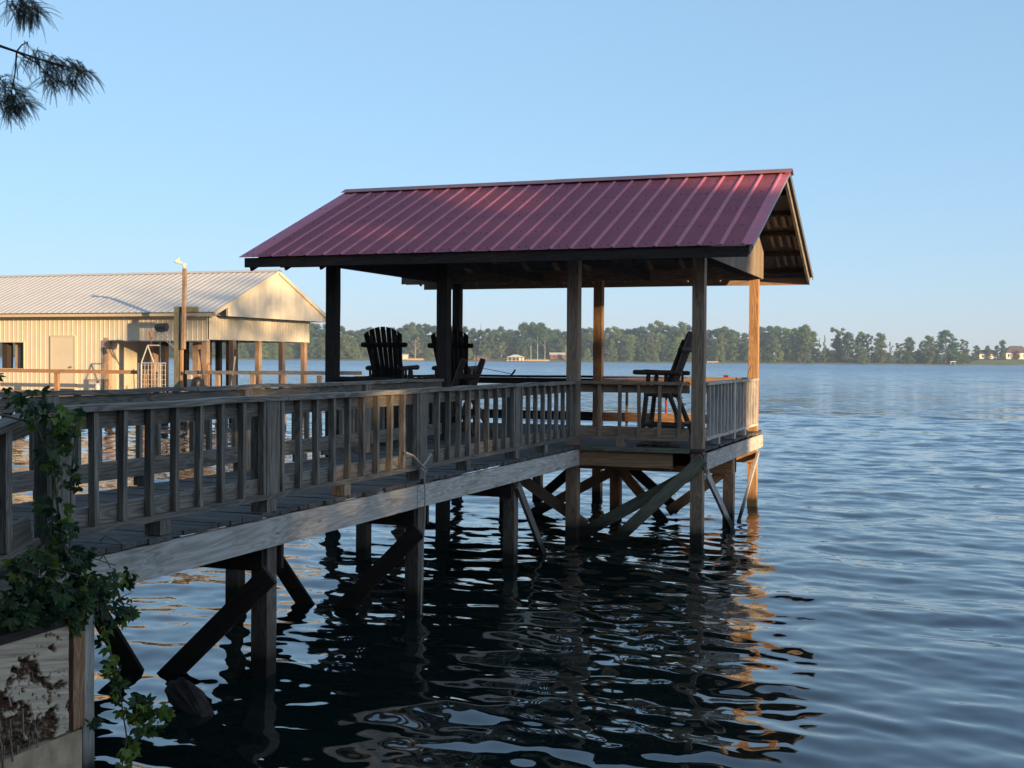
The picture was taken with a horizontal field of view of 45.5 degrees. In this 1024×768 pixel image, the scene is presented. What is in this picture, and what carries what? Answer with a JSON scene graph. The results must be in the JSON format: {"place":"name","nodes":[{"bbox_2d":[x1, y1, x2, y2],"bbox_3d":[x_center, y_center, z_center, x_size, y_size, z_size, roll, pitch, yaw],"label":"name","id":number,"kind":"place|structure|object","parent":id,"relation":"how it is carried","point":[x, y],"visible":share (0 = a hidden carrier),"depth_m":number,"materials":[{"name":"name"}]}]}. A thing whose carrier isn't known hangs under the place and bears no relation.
{"place":"outdoors","nodes":[
{"label":"outdoors","id":0,"kind":"place"},
{"bbox_2d":[0,358,1023,767],"bbox_3d":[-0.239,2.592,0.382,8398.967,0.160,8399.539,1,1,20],"label":"water","id":1,"kind":"structure","parent":0,"point":[846,590],"depth_m":12.15,"materials":[{"name":"blue liquid"}]},
{"bbox_2d":[0,270,325,422],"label":"boathouse","id":2,"kind":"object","parent":1,"relation":"in","point":[99,321],"visible":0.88,"depth_m":49.64,"materials":[{"name":"beige metal"}]},
{"bbox_2d":[0,341,24,368],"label":"window frame","id":3,"kind":"structure","parent":2,"relation":"in","point":[0,341],"depth_m":49.99,"materials":[{"name":"beige wood"}]},
{"bbox_2d":[50,335,75,389],"bbox_3d":[-18.126,-0.853,49.259,1.270,2.230,0.110,1,1,20],"label":"door","id":4,"kind":"structure","parent":2,"relation":"in","point":[62,347],"depth_m":49.25,"materials":[{"name":"paint"}]},
{"bbox_2d":[0,369,361,430],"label":"boathouse walk","id":5,"kind":"structure","parent":1,"relation":"in","point":[189,373],"depth_m":44.81,"materials":[{"name":"brown wood"}]},
{"bbox_2d":[137,363,140,387],"bbox_3d":[-13.826,-0.063,45.289,0.111,1.420,0.111,2,2,43],"label":"pipe post","id":6,"kind":"object","parent":5,"relation":"attached to","point":[138,375],"visible":0.65,"depth_m":45.24,"materials":[{"name":"metal"}]},
{"bbox_2d":[141,345,165,387],"bbox_3d":[-13.198,-0.493,44.940,1.092,1.904,0.047,1,1,20],"label":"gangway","id":7,"kind":"object","parent":5,"relation":"attached to","point":[159,379],"visible":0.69,"depth_m":44.92,"materials":[{"name":"white paint"}]},
{"bbox_2d":[181,363,211,391],"bbox_3d":[-11.417,-0.224,44.283,1.231,1.122,0.440,1,1,20],"label":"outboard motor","id":8,"kind":"object","parent":5,"relation":"attached to","point":[197,381],"visible":0.73,"depth_m":44.11,"materials":[{"name":"black plastic"}]},
{"bbox_2d":[174,258,198,425],"bbox_3d":[-12.095,-1.036,44.973,0.962,7.205,0.551,1,1,20],"label":"light pole","id":9,"kind":"object","parent":1,"relation":"in","point":[179,330],"visible":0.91,"depth_m":45.11,"materials":[{"name":"brown wood"}]},
{"bbox_2d":[149,323,173,347],"bbox_3d":[-13.023,-1.795,45.278,1.075,0.943,0.280,1,1,20],"label":"winch","id":10,"kind":"object","parent":9,"relation":"attached to","point":[161,327],"visible":1,"depth_m":45.20,"materials":[{"name":"black metal"}]},
{"bbox_2d":[164,677,213,716],"bbox_3d":[-2.302,2.384,8.973,0.644,0.406,0.229,1,2,39],"label":"sunken log","id":11,"kind":"object","parent":1,"relation":"in","point":[184,694],"visible":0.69,"depth_m":8.96,"materials":[{"name":"brown wood"}]},
{"bbox_2d":[0,379,579,676],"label":"walkway","id":12,"kind":"structure","parent":1,"relation":"in","point":[263,502],"depth_m":10.57,"materials":[{"name":"grey wood"}]},
{"bbox_2d":[0,373,175,767],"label":"creeper vine","id":13,"kind":"object","parent":12,"relation":"attached to","point":[72,597],"visible":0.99,"depth_m":7.23,"materials":[{"name":"green plant"}]},
{"bbox_2d":[405,452,431,613],"bbox_3d":[-0.940,1.550,12.367,0.042,1.772,0.559,1,1,24],"label":"rope","id":14,"kind":"object","parent":12,"relation":"hanging from","point":[420,464],"visible":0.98,"depth_m":12.43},
{"bbox_2d":[240,168,813,545],"bbox_3d":[0.650,0.146,20.752,7.980,7.250,6.798,1,1,20],"label":"covered dock","id":15,"kind":"object","parent":1,"relation":"in","point":[699,233],"visible":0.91,"depth_m":18.91,"materials":[{"name":"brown wood"}]},
{"bbox_2d":[361,327,419,418],"bbox_3d":[-2.042,-0.074,20.678,0.820,1.770,0.888,1,1,16],"label":"chair","id":16,"kind":"object","parent":15,"relation":"on","point":[380,368],"visible":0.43,"depth_m":20.40,"materials":[{"name":"black wood"}]},
{"bbox_2d":[427,328,476,430],"bbox_3d":[-0.981,-0.080,21.350,0.820,1.770,0.888,1,1,14],"label":"chair","id":17,"kind":"object","parent":15,"relation":"on","point":[463,345],"visible":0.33,"depth_m":21.04,"materials":[{"name":"black wood"}]},
{"bbox_2d":[451,358,492,436],"bbox_3d":[-0.697,0.216,19.597,0.932,1.269,0.200,1,1,20],"label":"log stand","id":18,"kind":"object","parent":15,"relation":"on","point":[474,377],"visible":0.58,"depth_m":19.55,"materials":[{"name":"black wood"}]},
{"bbox_2d":[633,331,691,436],"bbox_3d":[2.448,0.014,19.546,0.888,1.708,0.820,1,1,20],"label":"chair","id":19,"kind":"object","parent":15,"relation":"on","point":[676,372],"visible":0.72,"depth_m":19.35,"materials":[{"name":"black wood"}]},
{"bbox_2d":[0,353,1023,364],"bbox_3d":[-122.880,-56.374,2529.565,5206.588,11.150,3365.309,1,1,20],"label":"shore","id":20,"kind":"structure","parent":0,"point":[996,362],"depth_m":1010.79,"materials":[{"name":"green plant"}]},
{"bbox_2d":[238,343,248,357],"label":"cypress tree","id":21,"kind":"object","parent":20,"relation":"on","point":[242,351],"visible":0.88,"depth_m":1017.24,"materials":[{"name":"green plant"}]},
{"bbox_2d":[243,343,254,357],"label":"broadleaf tree","id":22,"kind":"object","parent":20,"relation":"on","point":[250,348],"visible":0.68,"depth_m":1020.97,"materials":[{"name":"green plant"}]},
{"bbox_2d":[271,343,278,358],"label":"broadleaf tree","id":23,"kind":"object","parent":20,"relation":"on","point":[275,351],"visible":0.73,"depth_m":1015.78,"materials":[{"name":"green plant"}]},
{"bbox_2d":[285,343,293,357],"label":"broadleaf tree","id":24,"kind":"object","parent":20,"relation":"on","point":[288,347],"visible":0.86,"depth_m":1015.49,"materials":[{"name":"green plant"}]},
{"bbox_2d":[292,343,300,358],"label":"broadleaf tree","id":25,"kind":"object","parent":20,"relation":"on","point":[296,351],"visible":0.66,"depth_m":1018.95,"materials":[{"name":"green plant"}]},
{"bbox_2d":[307,337,319,358],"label":"broadleaf tree","id":26,"kind":"object","parent":20,"relation":"on","point":[313,350],"visible":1,"depth_m":1010.61,"materials":[{"name":"green plant"}]},
{"bbox_2d":[317,338,324,358],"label":"broadleaf tree","id":27,"kind":"object","parent":20,"relation":"on","point":[321,344],"visible":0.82,"depth_m":1005.82,"materials":[{"name":"green plant"}]},
{"bbox_2d":[340,334,352,358],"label":"broadleaf tree","id":28,"kind":"object","parent":20,"relation":"on","point":[346,347],"visible":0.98,"depth_m":1008.95,"materials":[{"name":"green plant"}]},
{"bbox_2d":[348,343,361,358],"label":"cypress tree","id":29,"kind":"object","parent":20,"relation":"on","point":[353,356],"visible":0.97,"depth_m":1007.67,"materials":[{"name":"green plant"}]},
{"bbox_2d":[357,336,367,356],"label":"broadleaf tree","id":30,"kind":"object","parent":20,"relation":"on","point":[363,349],"visible":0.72,"depth_m":1048.29,"materials":[{"name":"green plant"}]},
{"bbox_2d":[400,331,411,356],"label":"broadleaf tree","id":31,"kind":"object","parent":20,"relation":"on","point":[404,339],"visible":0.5,"depth_m":1042.65,"materials":[{"name":"green plant"}]},
{"bbox_2d":[406,321,417,355],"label":"broadleaf tree","id":32,"kind":"object","parent":20,"relation":"on","point":[411,327],"visible":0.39,"depth_m":1067.50,"materials":[{"name":"green plant"}]},
{"bbox_2d":[409,331,419,356],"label":"broadleaf tree","id":33,"kind":"object","parent":20,"relation":"on","point":[413,334],"visible":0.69,"depth_m":1047.88,"materials":[{"name":"green plant"}]},
{"bbox_2d":[414,333,429,357],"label":"oak tree","id":34,"kind":"object","parent":20,"relation":"on","point":[424,347],"visible":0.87,"depth_m":1039.36,"materials":[{"name":"green plant"}]},
{"bbox_2d":[419,323,431,354],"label":"broadleaf tree","id":35,"kind":"object","parent":20,"relation":"on","point":[426,327],"visible":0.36,"depth_m":1100.68,"materials":[{"name":"green plant"}]},
{"bbox_2d":[468,328,478,355],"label":"broadleaf tree","id":36,"kind":"object","parent":20,"relation":"on","point":[472,335],"visible":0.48,"depth_m":1086.95,"materials":[{"name":"green plant"}]},
{"bbox_2d":[470,340,481,356],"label":"oak tree","id":37,"kind":"object","parent":20,"relation":"on","point":[476,344],"visible":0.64,"depth_m":1055.04,"materials":[{"name":"green plant"}]},
{"bbox_2d":[477,333,489,354],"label":"broadleaf tree","id":38,"kind":"object","parent":20,"relation":"on","point":[486,338],"visible":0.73,"depth_m":1045.04,"materials":[{"name":"green plant"}]},
{"bbox_2d":[489,335,500,358],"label":"broadleaf tree","id":39,"kind":"object","parent":20,"relation":"on","point":[493,348],"visible":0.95,"depth_m":1040.93,"materials":[{"name":"green plant"}]},
{"bbox_2d":[495,342,505,359],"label":"broadleaf tree","id":40,"kind":"object","parent":20,"relation":"on","point":[499,349],"visible":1,"depth_m":1011.94,"materials":[{"name":"green plant"}]},
{"bbox_2d":[499,332,513,357],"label":"broadleaf tree","id":41,"kind":"object","parent":20,"relation":"on","point":[503,336],"visible":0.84,"depth_m":1055.34,"materials":[{"name":"green plant"}]},
{"bbox_2d":[506,335,519,357],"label":"broadleaf tree","id":42,"kind":"object","parent":20,"relation":"on","point":[514,341],"visible":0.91,"depth_m":1055.78,"materials":[{"name":"green plant"}]},
{"bbox_2d":[515,335,530,356],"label":"oak tree","id":43,"kind":"object","parent":20,"relation":"on","point":[521,345],"visible":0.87,"depth_m":1046.70,"materials":[{"name":"green plant"}]},
{"bbox_2d":[517,322,531,355],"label":"broadleaf tree","id":44,"kind":"object","parent":20,"relation":"on","point":[523,327],"visible":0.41,"depth_m":1091.56,"materials":[{"name":"green plant"}]},
{"bbox_2d":[524,322,535,358],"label":"pine tree","id":45,"kind":"object","parent":20,"relation":"on","point":[531,326],"visible":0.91,"depth_m":1012.19,"materials":[{"name":"green plant"}]},
{"bbox_2d":[529,325,542,357],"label":"broadleaf tree","id":46,"kind":"object","parent":20,"relation":"on","point":[534,352],"visible":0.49,"depth_m":1054.90,"materials":[{"name":"green plant"}]},
{"bbox_2d":[531,325,542,359],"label":"pine tree","id":47,"kind":"object","parent":20,"relation":"on","point":[537,329],"visible":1,"depth_m":1002.25,"materials":[{"name":"green plant"}]},
{"bbox_2d":[539,336,548,356],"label":"oak tree","id":48,"kind":"object","parent":20,"relation":"on","point":[544,353],"visible":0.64,"depth_m":1055.86,"materials":[{"name":"green plant"}]},
{"bbox_2d":[538,328,550,359],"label":"pine tree","id":49,"kind":"object","parent":20,"relation":"on","point":[545,334],"visible":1,"depth_m":1001.05,"materials":[{"name":"green plant"}]},
{"bbox_2d":[546,333,558,357],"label":"broadleaf tree","id":50,"kind":"object","parent":20,"relation":"on","point":[550,347],"visible":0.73,"depth_m":1044.32,"materials":[{"name":"green plant"}]},
{"bbox_2d":[549,352,565,358],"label":"brick house","id":51,"kind":"structure","parent":20,"relation":"on","point":[557,355],"depth_m":1029.77,"materials":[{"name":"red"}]},
{"bbox_2d":[552,338,566,355],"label":"broadleaf tree","id":52,"kind":"object","parent":20,"relation":"on","point":[563,347],"visible":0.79,"depth_m":1040.13,"materials":[{"name":"green plant"}]},
{"bbox_2d":[581,335,588,357],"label":"broadleaf tree","id":53,"kind":"object","parent":20,"relation":"on","point":[583,341],"visible":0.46,"depth_m":1055.56,"materials":[{"name":"green plant"}]},
{"bbox_2d":[582,334,592,357],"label":"oak tree","id":54,"kind":"object","parent":20,"relation":"on","point":[589,340],"visible":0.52,"depth_m":1039.93,"materials":[{"name":"green plant"}]},
{"bbox_2d":[605,339,618,360],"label":"cypress tree","id":55,"kind":"object","parent":20,"relation":"on","point":[609,353],"visible":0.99,"depth_m":1007.68,"materials":[{"name":"green plant"}]},
{"bbox_2d":[605,334,621,358],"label":"oak tree","id":56,"kind":"object","parent":20,"relation":"on","point":[612,336],"visible":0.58,"depth_m":1039.16,"materials":[{"name":"green plant"}]},
{"bbox_2d":[610,326,622,354],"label":"broadleaf tree","id":57,"kind":"object","parent":20,"relation":"on","point":[617,331],"visible":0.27,"depth_m":1074.83,"materials":[{"name":"green plant"}]},
{"bbox_2d":[621,334,635,361],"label":"broadleaf tree","id":58,"kind":"object","parent":20,"relation":"on","point":[629,340],"visible":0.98,"depth_m":1005.90,"materials":[{"name":"green plant"}]},
{"bbox_2d":[633,344,643,360],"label":"cypress tree","id":59,"kind":"object","parent":20,"relation":"on","point":[637,348],"visible":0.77,"depth_m":1019.22,"materials":[{"name":"green plant"}]},
{"bbox_2d":[634,326,647,340],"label":"broadleaf tree","id":60,"kind":"object","parent":20,"relation":"on","point":[641,331],"visible":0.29,"depth_m":1075.82,"materials":[{"name":"green plant"}]},
{"bbox_2d":[638,337,649,360],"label":"cypress tree","id":61,"kind":"object","parent":20,"relation":"on","point":[642,354],"visible":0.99,"depth_m":1007.28,"materials":[{"name":"green plant"}]},
{"bbox_2d":[641,332,657,361],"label":"cypress tree","id":62,"kind":"object","parent":20,"relation":"on","point":[650,346],"visible":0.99,"depth_m":1005.05,"materials":[{"name":"green plant"}]},
{"bbox_2d":[651,320,664,340],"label":"broadleaf tree","id":63,"kind":"object","parent":20,"relation":"on","point":[660,325],"visible":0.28,"depth_m":1092.26,"materials":[{"name":"green plant"}]},
{"bbox_2d":[652,333,664,360],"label":"broadleaf tree","id":64,"kind":"object","parent":20,"relation":"on","point":[658,342],"visible":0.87,"depth_m":1015.76,"materials":[{"name":"green plant"}]},
{"bbox_2d":[663,338,675,361],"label":"broadleaf tree","id":65,"kind":"object","parent":20,"relation":"on","point":[668,348],"visible":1,"depth_m":1008.73,"materials":[{"name":"green plant"}]},
{"bbox_2d":[671,337,681,359],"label":"broadleaf tree","id":66,"kind":"object","parent":20,"relation":"on","point":[674,344],"visible":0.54,"depth_m":1005.02,"materials":[{"name":"green plant"}]},
{"bbox_2d":[675,327,686,352],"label":"oak tree","id":67,"kind":"object","parent":20,"relation":"on","point":[683,330],"visible":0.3,"depth_m":1041.91,"materials":[{"name":"green plant"}]},
{"bbox_2d":[707,340,721,360],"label":"cypress tree","id":68,"kind":"object","parent":20,"relation":"on","point":[711,353],"visible":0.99,"depth_m":1008.55,"materials":[{"name":"green plant"}]},
{"bbox_2d":[714,334,726,361],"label":"cypress tree","id":69,"kind":"object","parent":20,"relation":"on","point":[719,354],"visible":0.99,"depth_m":1001.59,"materials":[{"name":"green plant"}]},
{"bbox_2d":[715,332,728,359],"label":"broadleaf tree","id":70,"kind":"object","parent":20,"relation":"on","point":[723,335],"visible":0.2,"depth_m":1038.71,"materials":[{"name":"green plant"}]},
{"bbox_2d":[727,332,738,358],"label":"broadleaf tree","id":71,"kind":"object","parent":20,"relation":"on","point":[732,335],"visible":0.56,"depth_m":1049.48,"materials":[{"name":"green plant"}]},
{"bbox_2d":[729,343,739,361],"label":"broadleaf tree","id":72,"kind":"object","parent":20,"relation":"on","point":[732,354],"visible":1,"depth_m":1008.87,"materials":[{"name":"green plant"}]},
{"bbox_2d":[741,343,748,361],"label":"broadleaf tree","id":73,"kind":"object","parent":20,"relation":"on","point":[745,350],"visible":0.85,"depth_m":1002.84,"materials":[{"name":"green plant"}]},
{"bbox_2d":[759,336,767,359],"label":"broadleaf tree","id":74,"kind":"object","parent":20,"relation":"on","point":[762,342],"visible":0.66,"depth_m":1046.66,"materials":[{"name":"green plant"}]},
{"bbox_2d":[762,339,772,361],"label":"cypress tree","id":75,"kind":"object","parent":20,"relation":"on","point":[766,353],"visible":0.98,"depth_m":1016.05,"materials":[{"name":"green plant"}]},
{"bbox_2d":[768,337,783,361],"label":"cypress tree","id":76,"kind":"object","parent":20,"relation":"on","point":[777,349],"visible":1,"depth_m":1011.48,"materials":[{"name":"green plant"}]},
{"bbox_2d":[777,339,787,358],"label":"oak tree","id":77,"kind":"object","parent":20,"relation":"on","point":[782,341],"visible":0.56,"depth_m":1048.33,"materials":[{"name":"green plant"}]},
{"bbox_2d":[776,327,789,354],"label":"broadleaf tree","id":78,"kind":"object","parent":20,"relation":"on","point":[781,334],"visible":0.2,"depth_m":1070.28,"materials":[{"name":"green plant"}]},
{"bbox_2d":[782,329,795,359],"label":"broadleaf tree","id":79,"kind":"object","parent":20,"relation":"on","point":[791,334],"visible":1,"depth_m":1010.82,"materials":[{"name":"green plant"}]},
{"bbox_2d":[785,345,797,362],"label":"cypress tree","id":80,"kind":"object","parent":20,"relation":"on","point":[791,357],"visible":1,"depth_m":1010.77,"materials":[{"name":"green plant"}]},
{"bbox_2d":[795,324,815,362],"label":"oak tree","id":81,"kind":"object","parent":20,"relation":"on","point":[804,335],"visible":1,"depth_m":1001.21,"materials":[{"name":"green plant"}]},
{"bbox_2d":[809,331,821,357],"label":"oak tree","id":82,"kind":"object","parent":20,"relation":"on","point":[813,334],"visible":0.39,"depth_m":1078.18,"materials":[{"name":"green plant"}]},
{"bbox_2d":[825,350,837,362],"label":"broadleaf tree","id":83,"kind":"object","parent":20,"relation":"on","point":[831,359],"visible":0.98,"depth_m":1008.56,"materials":[{"name":"green plant"}]},
{"bbox_2d":[830,327,845,359],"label":"tree","id":84,"kind":"object","parent":20,"relation":"on","point":[837,336],"visible":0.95,"depth_m":1013.78,"materials":[{"name":"green plant"}]},
{"bbox_2d":[838,332,858,362],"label":"oak tree","id":85,"kind":"object","parent":20,"relation":"on","point":[846,338],"visible":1,"depth_m":1004.13,"materials":[{"name":"green plant"}]},
{"bbox_2d":[852,331,869,362],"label":"oak tree","id":86,"kind":"object","parent":20,"relation":"on","point":[859,342],"visible":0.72,"depth_m":1014.49,"materials":[{"name":"green plant"}]},
{"bbox_2d":[856,346,870,363],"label":"cypress tree","id":87,"kind":"object","parent":20,"relation":"on","point":[864,357],"visible":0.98,"depth_m":999.93,"materials":[{"name":"green plant"}]},
{"bbox_2d":[865,333,873,362],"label":"pine tree","id":88,"kind":"object","parent":20,"relation":"on","point":[868,351],"visible":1,"depth_m":1009.46,"materials":[{"name":"green plant"}]},
{"bbox_2d":[870,332,887,362],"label":"broadleaf tree","id":89,"kind":"object","parent":20,"relation":"on","point":[880,344],"visible":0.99,"depth_m":1003.50,"materials":[{"name":"green plant"}]},
{"bbox_2d":[894,342,905,359],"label":"broadleaf tree","id":90,"kind":"object","parent":20,"relation":"on","point":[898,349],"visible":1,"depth_m":1008.09,"materials":[{"name":"green plant"}]},
{"bbox_2d":[900,337,916,363],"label":"broadleaf tree","id":91,"kind":"object","parent":20,"relation":"on","point":[909,340],"visible":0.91,"depth_m":1006.91,"materials":[{"name":"green plant"}]},
{"bbox_2d":[919,335,935,363],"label":"broadleaf tree","id":92,"kind":"object","parent":20,"relation":"on","point":[928,346],"visible":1,"depth_m":1003.92,"materials":[{"name":"green plant"}]},
{"bbox_2d":[932,330,959,364],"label":"oak tree","id":93,"kind":"object","parent":20,"relation":"on","point":[942,339],"visible":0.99,"depth_m":1005.13,"materials":[{"name":"green plant"}]},
{"bbox_2d":[946,344,963,363],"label":"broadleaf tree","id":94,"kind":"object","parent":20,"relation":"on","point":[958,355],"visible":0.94,"depth_m":1005.74,"materials":[{"name":"green plant"}]},
{"bbox_2d":[971,345,980,359],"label":"broadleaf tree","id":95,"kind":"object","parent":20,"relation":"on","point":[975,353],"visible":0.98,"depth_m":1059.29,"materials":[{"name":"green plant"}]},
{"bbox_2d":[975,350,998,358],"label":"white house","id":96,"kind":"structure","parent":20,"relation":"on","point":[982,353],"depth_m":1059.70,"materials":[{"name":"beige paint"}]},
{"bbox_2d":[999,339,1006,359],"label":"broadleaf tree","id":97,"kind":"object","parent":20,"relation":"on","point":[1003,347],"visible":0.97,"depth_m":1058.73,"materials":[{"name":"green plant"}]},
{"bbox_2d":[1001,346,1023,358],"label":"white house","id":98,"kind":"structure","parent":20,"relation":"on","point":[1010,351],"depth_m":1062.52,"materials":[{"name":"beige paint"}]},
{"bbox_2d":[0,0,1023,356],"label":"sky","id":99,"kind":"structure","parent":0,"point":[216,127],"materials":[{"name":"blue"}]},
{"bbox_2d":[636,441,679,447],"bbox_3d":[2.083,0.852,17.349,0.634,0.095,0.209,1,1,20],"label":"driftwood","id":100,"kind":"object","parent":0,"point":[656,444],"visible":1,"depth_m":17.28,"materials":[{"name":"black wood"}]},
{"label":"ground","id":101,"kind":"structure","parent":0,"visible":0},
{"bbox_2d":[0,610,94,767],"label":"seawall","id":102,"kind":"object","parent":101,"relation":"on","point":[46,693],"visible":1,"depth_m":6.99,"materials":[{"name":"beige concrete"}]},
{"bbox_2d":[0,0,104,133],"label":"pine tree","id":103,"kind":"object","parent":101,"relation":"on","point":[24,12],"visible":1,"depth_m":5.18,"materials":[{"name":"green plant"}]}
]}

